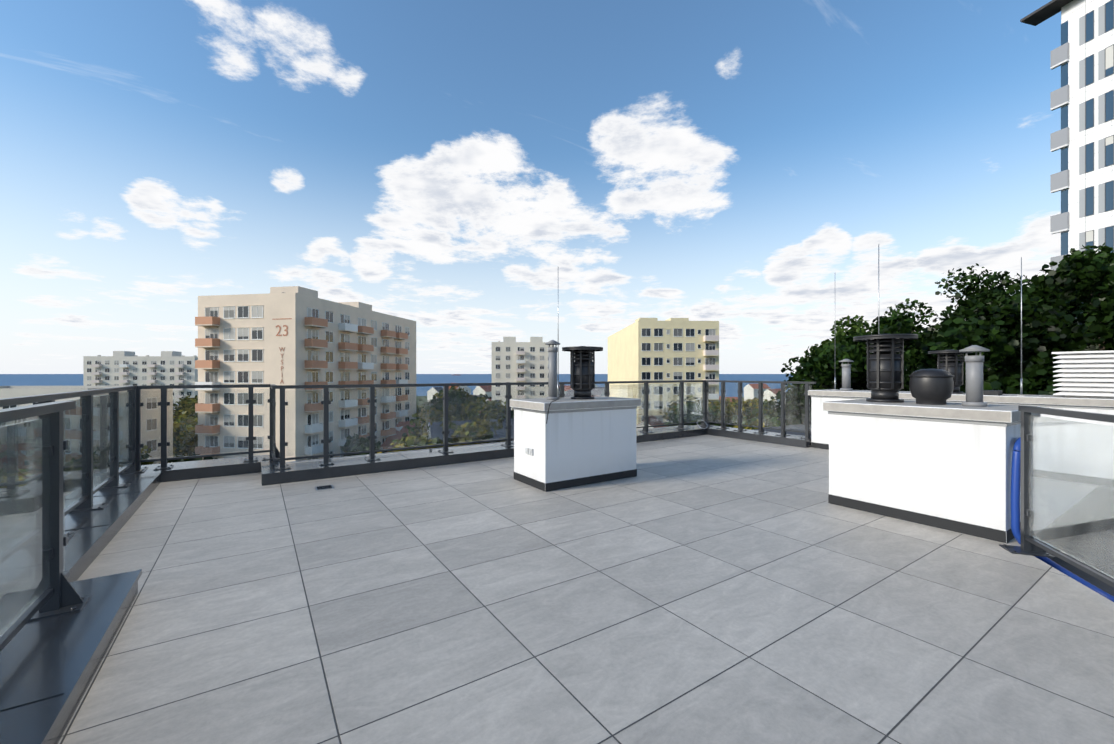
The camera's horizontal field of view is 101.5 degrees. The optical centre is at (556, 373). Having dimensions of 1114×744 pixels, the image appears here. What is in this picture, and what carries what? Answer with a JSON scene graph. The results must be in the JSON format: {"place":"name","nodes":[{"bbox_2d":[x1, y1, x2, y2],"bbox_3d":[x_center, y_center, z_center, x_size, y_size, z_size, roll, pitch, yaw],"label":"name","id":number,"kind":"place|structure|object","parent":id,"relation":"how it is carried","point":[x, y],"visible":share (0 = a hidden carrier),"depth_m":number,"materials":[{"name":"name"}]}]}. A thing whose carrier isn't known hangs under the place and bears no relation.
{"place":"outdoors","nodes":[
{"label":"outdoors","id":0,"kind":"place"},
{"bbox_2d":[0,374,792,396],"bbox_3d":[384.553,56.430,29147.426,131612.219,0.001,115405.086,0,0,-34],"label":"sea","id":1,"kind":"structure","parent":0,"point":[41,379],"depth_m":4321.54,"materials":[{"name":"blue liquid"}]},
{"bbox_2d":[176,396,743,460],"bbox_3d":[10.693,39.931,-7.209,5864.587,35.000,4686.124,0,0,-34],"label":"town ground","id":2,"kind":"structure","parent":0,"point":[419,403],"depth_m":365.19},
{"bbox_2d":[0,386,172,463],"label":"block","id":3,"kind":"structure","parent":2,"relation":"on","point":[21,391],"depth_m":60.11,"materials":[{"name":"beige concrete"}]},
{"bbox_2d":[83,351,197,423],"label":"block","id":4,"kind":"structure","parent":2,"relation":"on","point":[124,368],"depth_m":164.10,"materials":[{"name":"white paint"}]},
{"bbox_2d":[141,445,153,464],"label":"tree","id":5,"kind":"object","parent":2,"relation":"on","point":[144,449],"depth_m":53.52,"materials":[{"name":"green plant"}]},
{"bbox_2d":[173,414,197,459],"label":"tree","id":6,"kind":"object","parent":2,"relation":"on","point":[187,440],"depth_m":73.10,"materials":[{"name":"green plant"}]},
{"bbox_2d":[173,395,197,421],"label":"tree","id":7,"kind":"object","parent":2,"relation":"on","point":[181,405],"depth_m":108.19,"materials":[{"name":"green plant"}]},
{"bbox_2d":[174,398,197,423],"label":"tree","id":8,"kind":"object","parent":2,"relation":"on","point":[189,411],"depth_m":92.56,"materials":[{"name":"green plant"}]},
{"bbox_2d":[159,454,212,463],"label":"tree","id":9,"kind":"object","parent":2,"relation":"on","point":[191,459],"visible":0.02,"depth_m":50.09,"materials":[{"name":"green plant"}]},
{"bbox_2d":[195,286,415,461],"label":"block","id":10,"kind":"structure","parent":2,"relation":"on","point":[238,341],"depth_m":59.41,"materials":[{"name":"beige paint"}]},
{"bbox_2d":[276,325,287,335],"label":"sign","id":11,"kind":"object","parent":10,"relation":"attached to","point":[286,326],"visible":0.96,"depth_m":57.65,"materials":[{"name":"brown paint"}]},
{"bbox_2d":[279,347,284,383],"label":"building lettering","id":12,"kind":"object","parent":10,"relation":"attached to","point":[282,362],"depth_m":57.70,"materials":[{"name":"paint"}]},
{"bbox_2d":[340,434,386,456],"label":"tree","id":13,"kind":"object","parent":2,"relation":"on","point":[350,441],"visible":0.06,"depth_m":61.27,"materials":[{"name":"green plant"}]},
{"bbox_2d":[377,428,460,453],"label":"tree","id":14,"kind":"object","parent":2,"relation":"on","point":[409,438],"visible":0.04,"depth_m":50.64,"materials":[{"name":"green plant"}]},
{"bbox_2d":[401,404,467,445],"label":"tree","id":15,"kind":"object","parent":2,"relation":"on","point":[417,427],"depth_m":68.70,"materials":[{"name":"green plant"}]},
{"bbox_2d":[416,386,476,418],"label":"tree","id":16,"kind":"object","parent":2,"relation":"on","point":[438,405],"depth_m":94.00,"materials":[{"name":"green plant"}]},
{"bbox_2d":[435,386,475,408],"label":"tree","id":17,"kind":"object","parent":2,"relation":"on","point":[470,396],"depth_m":126.69,"materials":[{"name":"green plant"}]},
{"bbox_2d":[442,413,511,445],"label":"tree","id":18,"kind":"object","parent":2,"relation":"on","point":[480,426],"visible":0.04,"depth_m":58.24,"materials":[{"name":"green plant"}]},
{"bbox_2d":[466,395,489,405],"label":"tree","id":19,"kind":"object","parent":2,"relation":"on","point":[476,398],"depth_m":183.47,"materials":[{"name":"green plant"}]},
{"bbox_2d":[454,396,513,420],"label":"tree","id":20,"kind":"object","parent":2,"relation":"on","point":[500,408],"depth_m":82.43,"materials":[{"name":"green plant"}]},
{"bbox_2d":[501,410,513,420],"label":"tree","id":21,"kind":"object","parent":2,"relation":"on","point":[512,415],"depth_m":74.79,"materials":[{"name":"green plant"}]},
{"bbox_2d":[492,337,551,408],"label":"block","id":22,"kind":"structure","parent":2,"relation":"on","point":[513,360],"depth_m":144.97,"materials":[{"name":"white paint"}]},
{"bbox_2d":[377,384,787,452],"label":"houses","id":23,"kind":"structure","parent":2,"relation":"on","point":[432,427],"depth_m":162.07,"materials":[{"name":"white paint"}]},
{"bbox_2d":[608,318,718,402],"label":"yellow block","id":24,"kind":"structure","parent":2,"relation":"on","point":[654,349],"depth_m":88.11,"materials":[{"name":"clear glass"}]},
{"bbox_2d":[667,405,734,426],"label":"tree","id":25,"kind":"object","parent":2,"relation":"on","point":[719,419],"depth_m":65.41,"materials":[{"name":"green plant"}]},
{"bbox_2d":[667,399,737,427],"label":"tree","id":26,"kind":"object","parent":2,"relation":"on","point":[718,406],"depth_m":77.31,"materials":[{"name":"green plant"}]},
{"bbox_2d":[733,419,764,429],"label":"tree","id":27,"kind":"object","parent":2,"relation":"on","point":[751,424],"depth_m":50.23,"materials":[{"name":"green plant"}]},
{"bbox_2d":[725,395,775,426],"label":"tree","id":28,"kind":"object","parent":2,"relation":"on","point":[744,403],"depth_m":85.48,"materials":[{"name":"green plant"}]},
{"bbox_2d":[731,400,774,429],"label":"tree","id":29,"kind":"object","parent":2,"relation":"on","point":[755,413],"depth_m":71.04,"materials":[{"name":"green plant"}]},
{"bbox_2d":[742,417,780,428],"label":"tree","id":30,"kind":"object","parent":2,"relation":"on","point":[769,421],"depth_m":58.06,"materials":[{"name":"green plant"}]},
{"bbox_2d":[776,315,871,423],"bbox_3d":[20.030,9.160,32.539,9.541,26.541,11.169,0,0,-34],"label":"tree","id":31,"kind":"object","parent":2,"relation":"on","point":[855,326],"visible":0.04,"depth_m":32.05,"materials":[{"name":"green plant"}]},
{"bbox_2d":[768,313,914,425],"bbox_3d":[16.785,9.604,25.726,10.123,25.653,9.525,0,0,-34],"label":"tree","id":32,"kind":"object","parent":2,"relation":"on","point":[824,367],"visible":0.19,"depth_m":24.50,"materials":[{"name":"green plant"}]},
{"bbox_2d":[884,263,1036,369],"bbox_3d":[28.681,7.224,33.322,11.704,30.414,11.591,0,0,-6],"label":"tree","id":33,"kind":"object","parent":2,"relation":"on","point":[968,292],"visible":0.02,"depth_m":33.24,"materials":[{"name":"green plant"}]},
{"bbox_2d":[904,294,1048,389],"bbox_3d":[24.230,8.924,25.968,10.930,27.013,10.089,0,0,-34],"label":"tree","id":34,"kind":"object","parent":2,"relation":"on","point":[918,356],"visible":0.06,"depth_m":26.71,"materials":[{"name":"green plant"}]},
{"bbox_2d":[926,293,1101,395],"bbox_3d":[18.994,9.523,20.576,10.692,25.815,10.325,0,0,-34],"label":"tree","id":35,"kind":"object","parent":2,"relation":"on","point":[992,325],"visible":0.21,"depth_m":17.82,"materials":[{"name":"green plant"}]},
{"bbox_2d":[1002,243,1113,359],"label":"tree","id":36,"kind":"object","parent":2,"relation":"on","point":[1031,292],"visible":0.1,"depth_m":26.50,"materials":[{"name":"green plant"}]},
{"bbox_2d":[1014,254,1113,392],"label":"tree","id":37,"kind":"object","parent":2,"relation":"on","point":[1069,280],"visible":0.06,"depth_m":19.48,"materials":[{"name":"green plant"}]},
{"bbox_2d":[1020,0,1113,344],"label":"tower","id":38,"kind":"structure","parent":2,"relation":"on","point":[1082,97],"depth_m":29.65,"materials":[{"name":"white paint"}]},
{"bbox_2d":[1084,332,1113,350],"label":"tree","id":39,"kind":"object","parent":2,"relation":"on","point":[1088,349],"visible":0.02,"depth_m":23.72,"materials":[{"name":"green plant"}]},
{"bbox_2d":[0,0,1060,373],"label":"sky","id":40,"kind":"structure","parent":0,"point":[475,173],"materials":[{"name":"blue"}]},
{"bbox_2d":[753,424,1113,595],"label":"parapet","id":41,"kind":"structure","parent":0,"point":[1099,584],"depth_m":4.16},
{"bbox_2d":[58,426,1113,743],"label":"terrace floor","id":42,"kind":"structure","parent":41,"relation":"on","point":[706,590],"depth_m":2.66,"materials":[{"name":"grey tile"}]},
{"bbox_2d":[314,485,333,490],"bbox_3d":[-2.914,1.426,5.693,0.200,0.009,0.200,0,0,-34],"label":"floor drain","id":43,"kind":"object","parent":42,"relation":"on","point":[325,487],"visible":1,"depth_m":5.68,"materials":[{"name":"black metal"}]},
{"bbox_2d":[0,425,810,743],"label":"parapet curbs","id":44,"kind":"structure","parent":42,"relation":"on","point":[48,667],"depth_m":2.79,"materials":[{"name":"metal"}]},
{"bbox_2d":[0,386,145,651],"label":"steel railings","id":45,"kind":"object","parent":44,"relation":"on","point":[59,596],"visible":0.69,"depth_m":2.47,"materials":[{"name":"black metal"}]},
{"bbox_2d":[0,391,131,636],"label":"glass panels","id":46,"kind":"object","parent":45,"relation":"attached to","point":[24,563],"visible":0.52,"depth_m":2.29,"materials":[{"name":"clear glass"}]},
{"bbox_2d":[295,425,685,461],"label":"parapet","id":47,"kind":"structure","parent":44,"relation":"on","point":[431,449],"depth_m":7.40,"materials":[{"name":"grey concrete"}]},
{"bbox_2d":[510,396,640,491],"bbox_3d":[0.262,0.890,6.245,1.590,1.080,0.890,0,0,-34],"label":"chimney box","id":48,"kind":"object","parent":42,"relation":"on","point":[571,443],"visible":1,"depth_m":5.85,"materials":[{"name":"white paint"}]},
{"bbox_2d":[525,447,532,454],"bbox_3d":[-0.356,0.991,5.792,0.031,0.080,0.170,0,0,-34],"label":"power socket","id":49,"kind":"object","parent":48,"relation":"attached to","point":[529,451],"visible":1,"depth_m":5.79,"materials":[{"name":"grey plastic"}]},
{"bbox_2d":[545,340,559,399],"bbox_3d":[-0.057,-0.050,6.093,0.203,0.800,0.203,0,0,-34],"label":"vent pipe","id":50,"kind":"object","parent":48,"relation":"on","point":[552,372],"visible":0.98,"depth_m":6.04,"materials":[{"name":"grey metal"}]},
{"bbox_2d":[546,384,560,423],"bbox_3d":[-0.014,0.374,5.901,0.096,0.456,0.964,0,0,9],"label":"cable","id":51,"kind":"object","parent":48,"relation":"attached to","point":[551,402],"visible":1,"depth_m":5.47,"materials":[{"name":"black rubber"}]},
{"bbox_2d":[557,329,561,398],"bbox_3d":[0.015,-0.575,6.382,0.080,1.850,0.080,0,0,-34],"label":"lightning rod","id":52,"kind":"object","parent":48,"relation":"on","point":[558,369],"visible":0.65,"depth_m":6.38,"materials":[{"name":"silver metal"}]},
{"bbox_2d":[562,346,602,399],"bbox_3d":[0.354,-0.015,6.306,0.568,0.730,0.568,0,0,-34],"label":"chimney cowl","id":53,"kind":"object","parent":48,"relation":"on","point":[582,376],"visible":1,"depth_m":6.18,"materials":[{"name":"black metal"}]},
{"bbox_2d":[136,380,1113,587],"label":"steel railings","id":54,"kind":"object","parent":42,"relation":"on","point":[1031,546],"visible":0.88,"depth_m":6.57,"materials":[{"name":"metal"}]},
{"bbox_2d":[141,383,1113,578],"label":"glass panels","id":55,"kind":"object","parent":54,"relation":"in","point":[1071,477],"visible":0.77,"depth_m":3.40,"materials":[{"name":"clear glass"}]},
{"bbox_2d":[823,399,1040,542],"bbox_3d":[3.761,0.871,4.670,0.990,1.120,1.510,0,0,-34],"label":"chimney box","id":56,"kind":"object","parent":42,"relation":"on","point":[947,466],"visible":0.98,"depth_m":4.28,"materials":[{"name":"white paint"}]},
{"bbox_2d":[878,244,878,333],"bbox_3d":[3.701,-0.590,5.230,0.080,1.800,0.080,0,0,-34],"label":"lightning rod","id":57,"kind":"object","parent":56,"relation":"on","point":[878,288],"visible":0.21,"depth_m":5.23,"materials":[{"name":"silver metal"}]},
{"bbox_2d":[853,334,917,402],"bbox_3d":[3.614,-0.062,5.017,0.580,0.745,0.580,0,0,-34],"label":"chimney cowl","id":58,"kind":"object","parent":56,"relation":"on","point":[885,372],"visible":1,"depth_m":4.90,"materials":[{"name":"black metal"}]},
{"bbox_2d":[909,369,953,404],"bbox_3d":[3.803,0.131,4.626,0.356,0.360,0.356,0,0,-34],"label":"roof fan","id":59,"kind":"object","parent":56,"relation":"on","point":[931,386],"visible":1,"depth_m":4.51},
{"bbox_2d":[959,345,989,406],"bbox_3d":[3.974,0.021,4.332,0.217,0.580,0.217,0,0,-34],"label":"vent pipe","id":60,"kind":"object","parent":56,"relation":"on","point":[974,381],"visible":1,"depth_m":4.29,"materials":[{"name":"grey metal"}]},
{"bbox_2d":[808,389,1113,449],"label":"parapet wall","id":61,"kind":"structure","parent":42,"relation":"on","point":[819,428],"depth_m":6.64,"materials":[{"name":"white paint"}]},
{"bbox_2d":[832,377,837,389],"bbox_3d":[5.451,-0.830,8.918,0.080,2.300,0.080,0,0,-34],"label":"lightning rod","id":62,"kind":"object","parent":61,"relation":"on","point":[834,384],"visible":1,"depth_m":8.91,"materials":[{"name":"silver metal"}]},
{"bbox_2d":[839,359,853,390],"bbox_3d":[5.476,0.021,8.610,0.245,0.600,0.245,0,0,-34],"label":"vent pipe","id":63,"kind":"object","parent":61,"relation":"on","point":[846,377],"visible":1,"depth_m":8.55,"materials":[{"name":"grey metal"}]},
{"bbox_2d":[928,349,972,393],"bbox_3d":[6.365,-0.033,7.364,0.551,0.708,0.551,0,0,-34],"label":"chimney cowl","id":64,"kind":"object","parent":61,"relation":"on","point":[951,364],"visible":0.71,"depth_m":7.23,"materials":[{"name":"black metal"}]},
{"bbox_2d":[983,390,1001,394],"bbox_3d":[6.442,0.285,6.815,0.180,0.070,0.300,0,0,-34],"label":"junction box","id":65,"kind":"object","parent":61,"relation":"on","point":[992,392],"visible":0.58,"depth_m":6.72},
{"bbox_2d":[1017,257,1025,395],"bbox_3d":[6.711,-0.679,6.573,0.080,2.000,0.080,0,0,-34],"label":"lightning rod","id":66,"kind":"object","parent":61,"relation":"on","point":[1021,386],"visible":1,"depth_m":6.57,"materials":[{"name":"silver metal"}]},
{"bbox_2d":[1052,350,1113,398],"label":"louvre vent","id":67,"kind":"object","parent":61,"relation":"on","point":[1087,374],"visible":1,"depth_m":5.97,"materials":[{"name":"white metal"}]},
{"bbox_2d":[1010,437,1113,601],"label":"protective film","id":68,"kind":"object","parent":42,"relation":"on","point":[1015,492],"visible":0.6,"depth_m":3.81,"materials":[{"name":"blue plastic"}]}
]}

